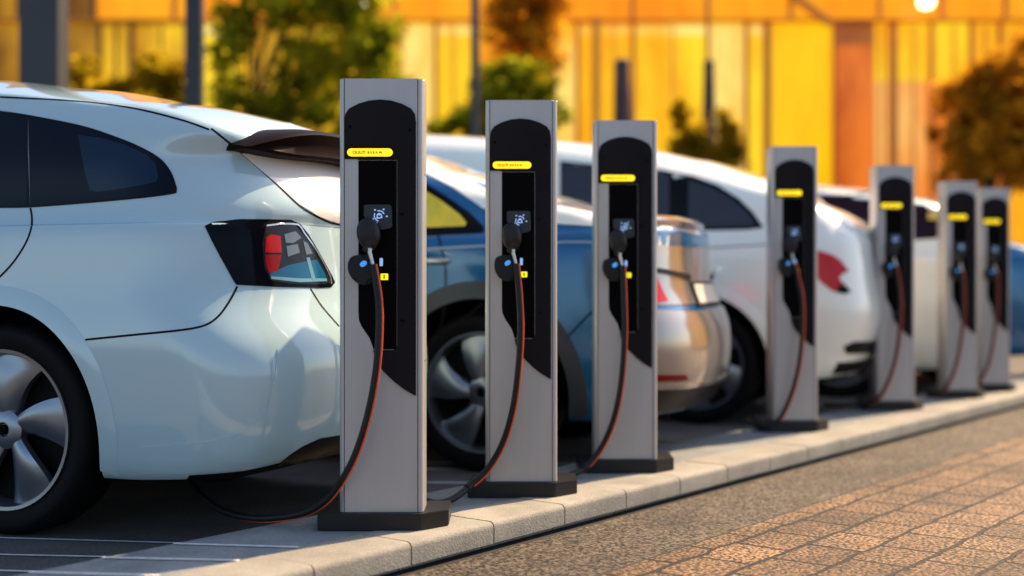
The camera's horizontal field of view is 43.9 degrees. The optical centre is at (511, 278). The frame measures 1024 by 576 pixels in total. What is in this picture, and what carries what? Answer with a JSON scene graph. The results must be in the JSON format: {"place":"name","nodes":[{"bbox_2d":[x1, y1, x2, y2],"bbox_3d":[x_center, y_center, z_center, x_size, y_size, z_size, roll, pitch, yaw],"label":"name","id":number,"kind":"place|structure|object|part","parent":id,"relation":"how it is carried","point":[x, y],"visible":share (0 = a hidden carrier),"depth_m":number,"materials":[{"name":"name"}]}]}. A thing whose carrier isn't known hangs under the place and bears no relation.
{"place":"outdoors","nodes":[
{"label":"outdoors","id":0,"kind":"place"},
{"bbox_2d":[0,356,1023,575],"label":"parking lot","id":1,"kind":"structure","parent":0,"point":[122,511],"depth_m":5.83,"materials":[{"name":"grey asphalt"}]},
{"bbox_2d":[19,0,68,86],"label":"steel post","id":2,"kind":"object","parent":1,"relation":"on","point":[43,41],"depth_m":10.60,"materials":[{"name":"grey metal"}]},
{"bbox_2d":[69,47,206,105],"bbox_3d":[-5.771,-1.231,18.933,2.372,4.498,1.257,0,0,0],"label":"shrub","id":3,"kind":"object","parent":1,"relation":"on","point":[154,75],"visible":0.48,"depth_m":18.90,"materials":[{"name":"green plant"}]},
{"bbox_2d":[185,0,203,105],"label":"steel post","id":4,"kind":"object","parent":1,"relation":"on","point":[194,52],"visible":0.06,"depth_m":13.20,"materials":[{"name":"grey metal"}]},
{"bbox_2d":[0,80,427,533],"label":"parked car","id":5,"kind":"object","parent":1,"relation":"on","point":[169,290],"visible":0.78,"depth_m":4.89,"materials":[{"name":"white paint"}]},
{"bbox_3d":[-2.090,-0.495,5.134,0.392,0.418,0.084,0,0,20],"label":"door window","id":6,"kind":"part","parent":5,"relation":"part of","materials":[{"name":"black glass"}]},
{"bbox_3d":[-1.624,-0.470,4.964,0.711,0.370,0.077,0,0,20],"label":"quarter window","id":7,"kind":"part","parent":5,"relation":"part of","materials":[{"name":"black glass"}]},
{"bbox_3d":[-0.771,-0.366,5.435,0.263,0.325,1.026,0,0,20],"label":"rear window","id":8,"kind":"part","parent":5,"relation":"part of","materials":[{"name":"white glass"}]},
{"bbox_2d":[0,462,574,575],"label":"road marking","id":9,"kind":"object","parent":1,"relation":"on","point":[29,571],"visible":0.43,"depth_m":4.39,"materials":[{"name":"white paint"}]},
{"bbox_2d":[204,0,416,134],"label":"tree","id":10,"kind":"object","parent":1,"relation":"on","point":[370,53],"visible":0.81,"depth_m":17.83,"materials":[{"name":"green plant"}]},
{"bbox_2d":[426,104,484,137],"bbox_3d":[-0.838,-0.801,19.001,1.138,3.635,0.760,0,0,-30],"label":"shrub","id":11,"kind":"object","parent":1,"relation":"on","point":[457,119],"visible":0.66,"depth_m":18.87,"materials":[{"name":"green plant"}]},
{"bbox_2d":[471,0,479,136],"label":"steel post","id":12,"kind":"object","parent":1,"relation":"on","point":[475,72],"visible":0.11,"depth_m":16.95,"materials":[{"name":"grey metal"}]},
{"bbox_2d":[460,53,576,134],"bbox_3d":[0.077,-1.229,19.483,1.842,4.494,1.253,0,0,0],"label":"shrub","id":13,"kind":"object","parent":1,"relation":"on","point":[510,78],"visible":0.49,"depth_m":19.38,"materials":[{"name":"green plant"}]},
{"bbox_2d":[479,0,577,82],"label":"tree","id":14,"kind":"object","parent":1,"relation":"on","point":[526,40],"visible":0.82,"depth_m":20.95,"materials":[{"name":"brown plant"}]},
{"bbox_2d":[426,155,731,470],"bbox_3d":[-1.316,0.104,8.022,5.302,1.824,2.244,0,0,20],"label":"parked car","id":15,"kind":"object","parent":1,"relation":"on","point":[694,345],"visible":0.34,"depth_m":6.69,"materials":[{"name":"blue paint"}]},
{"bbox_3d":[-0.551,-0.400,6.888,0.879,0.348,0.120,0,0,20],"label":"side window","id":16,"kind":"part","parent":15,"relation":"part of","materials":[{"name":"black"}]},
{"bbox_2d":[613,58,631,119],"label":"tapered pillar","id":17,"kind":"structure","parent":1,"relation":"on","point":[622,102],"depth_m":18.90,"materials":[{"name":"metal"}]},
{"bbox_2d":[426,135,879,423],"bbox_3d":[0.202,-0.080,10.213,5.424,2.191,2.042,0,0,20],"label":"parked car","id":18,"kind":"object","parent":1,"relation":"on","point":[725,205],"visible":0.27,"depth_m":8.79,"materials":[{"name":"white paint"}]},
{"bbox_3d":[1.041,-0.602,9.053,1.508,0.535,0.151,0,0,20],"label":"side window","id":19,"kind":"part","parent":18,"relation":"part of","materials":[{"name":"black glass"}]},
{"bbox_3d":[2.495,-0.447,9.379,0.341,0.192,1.322,0,0,20],"label":"rear window","id":20,"kind":"part","parent":18,"relation":"part of","materials":[{"name":"white glass"}]},
{"bbox_2d":[663,97,714,160],"bbox_3d":[2.846,-0.957,20.537,0.830,3.946,0.801,0,0,0],"label":"shrub","id":21,"kind":"object","parent":1,"relation":"on","point":[693,140],"visible":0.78,"depth_m":20.44,"materials":[{"name":"green plant"}]},
{"bbox_2d":[702,59,715,160],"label":"tapered pillar","id":22,"kind":"structure","parent":1,"relation":"on","point":[708,105],"depth_m":21.91,"materials":[{"name":"metal"}]},
{"bbox_2d":[706,106,751,170],"bbox_3d":[3.505,-0.894,20.522,0.820,3.820,0.768,0,0,0],"label":"shrub","id":23,"kind":"object","parent":1,"relation":"on","point":[728,149],"visible":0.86,"depth_m":20.40,"materials":[{"name":"green plant"}]},
{"bbox_2d":[817,184,936,396],"bbox_3d":[1.772,0.042,12.194,5.560,1.948,2.011,0,0,20],"label":"parked car","id":24,"kind":"object","parent":1,"relation":"on","point":[854,202],"visible":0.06,"depth_m":10.69,"materials":[{"name":"white paint"}]},
{"bbox_3d":[3.016,-0.571,11.108,1.532,0.489,0.509,0,0,20],"label":"side window","id":25,"kind":"part","parent":24,"relation":"part of","materials":[{"name":"black glass"}]},
{"bbox_2d":[921,241,1023,380],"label":"parked car","id":26,"kind":"object","parent":1,"relation":"on","point":[1016,299],"visible":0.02,"depth_m":12.05,"materials":[{"name":"blue paint"}]},
{"bbox_2d":[924,32,1023,196],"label":"tree","id":27,"kind":"object","parent":1,"relation":"on","point":[978,153],"visible":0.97,"depth_m":19.79,"materials":[{"name":"brown plant"}]},
{"bbox_2d":[15,374,1023,575],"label":"pavement","id":28,"kind":"structure","parent":0,"point":[302,532],"depth_m":4.57,"materials":[{"name":"grey concrete"}]},
{"bbox_2d":[188,79,450,530],"bbox_3d":[-0.833,0.091,4.857,1.224,1.648,0.460,0,0,18],"label":"charging station","id":29,"kind":"object","parent":28,"relation":"on","point":[380,484],"visible":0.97,"depth_m":4.65,"materials":[{"name":"grey metal"}]},
{"bbox_2d":[426,100,576,502],"bbox_3d":[-0.127,0.081,5.382,0.926,1.668,0.448,0,0,-31],"label":"charging station","id":30,"kind":"object","parent":28,"relation":"on","point":[520,298],"visible":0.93,"depth_m":5.35,"materials":[{"name":"black metal"}]},
{"bbox_2d":[0,0,1023,244],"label":"glass building","id":31,"kind":"structure","parent":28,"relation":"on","point":[844,86],"depth_m":25.10,"materials":[{"name":"yellow glass"}]},
{"bbox_2d":[837,46,872,189],"bbox_3d":[6.743,-1.823,24.970,0.692,5.477,0.060,0,0,0],"label":"door","id":32,"kind":"structure","parent":31,"relation":"in","point":[854,63],"depth_m":24.94,"materials":[{"name":"brown"}]},
{"bbox_2d":[567,120,673,475],"bbox_3d":[0.408,0.082,6.028,0.733,1.666,0.503,0,0,0],"label":"charging station","id":33,"kind":"object","parent":28,"relation":"on","point":[624,296],"visible":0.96,"depth_m":6.02,"materials":[{"name":"black metal"}]},
{"bbox_2d":[745,146,827,431],"bbox_3d":[1.670,0.058,7.714,0.501,1.714,0.392,0,0,0],"label":"charging station","id":34,"kind":"object","parent":28,"relation":"on","point":[791,288],"visible":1,"depth_m":7.65,"materials":[{"name":"black metal"}]},
{"bbox_2d":[823,165,922,409],"bbox_3d":[2.543,0.061,8.934,0.696,1.707,0.392,0,0,0],"label":"charging station","id":35,"kind":"object","parent":28,"relation":"on","point":[892,232],"visible":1,"depth_m":8.87,"materials":[{"name":"black metal"}]},
{"bbox_2d":[925,181,984,398],"bbox_3d":[3.409,0.083,9.814,0.480,1.664,0.392,0,0,0],"label":"charging station","id":36,"kind":"object","parent":28,"relation":"on","point":[956,289],"visible":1,"depth_m":9.75,"materials":[{"name":"black metal"}]},
{"bbox_2d":[977,188,1015,391],"bbox_3d":[3.890,0.088,10.404,0.469,1.655,0.392,0,0,0],"label":"charging station","id":37,"kind":"object","parent":28,"relation":"on","point":[993,289],"visible":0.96,"depth_m":10.34,"materials":[{"name":"black metal"}]},
{"bbox_2d":[407,408,1023,575],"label":"road edge","id":38,"kind":"object","parent":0,"point":[598,548],"depth_m":5.58,"materials":[{"name":"concrete"}]},
{"bbox_2d":[599,435,1023,575],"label":"road","id":39,"kind":"structure","parent":0,"point":[963,515],"depth_m":5.08,"materials":[{"name":"brown brick"}]},
{"bbox_2d":[595,435,1022,575],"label":"road joint","id":40,"kind":"object","parent":39,"relation":"on","point":[786,513],"depth_m":5.44,"materials":[{"name":"black"}]},
{"label":"ground","id":41,"kind":"structure","parent":0,"visible":0},
{"bbox_2d":[173,385,1023,575],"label":"kerb","id":42,"kind":"structure","parent":41,"relation":"on","point":[376,553],"depth_m":5.29,"materials":[{"name":"concrete"}]},
{"bbox_2d":[381,405,1023,575],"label":"gutter","id":43,"kind":"object","parent":41,"relation":"on","point":[456,558],"depth_m":5.68,"materials":[{"name":"black concrete"}]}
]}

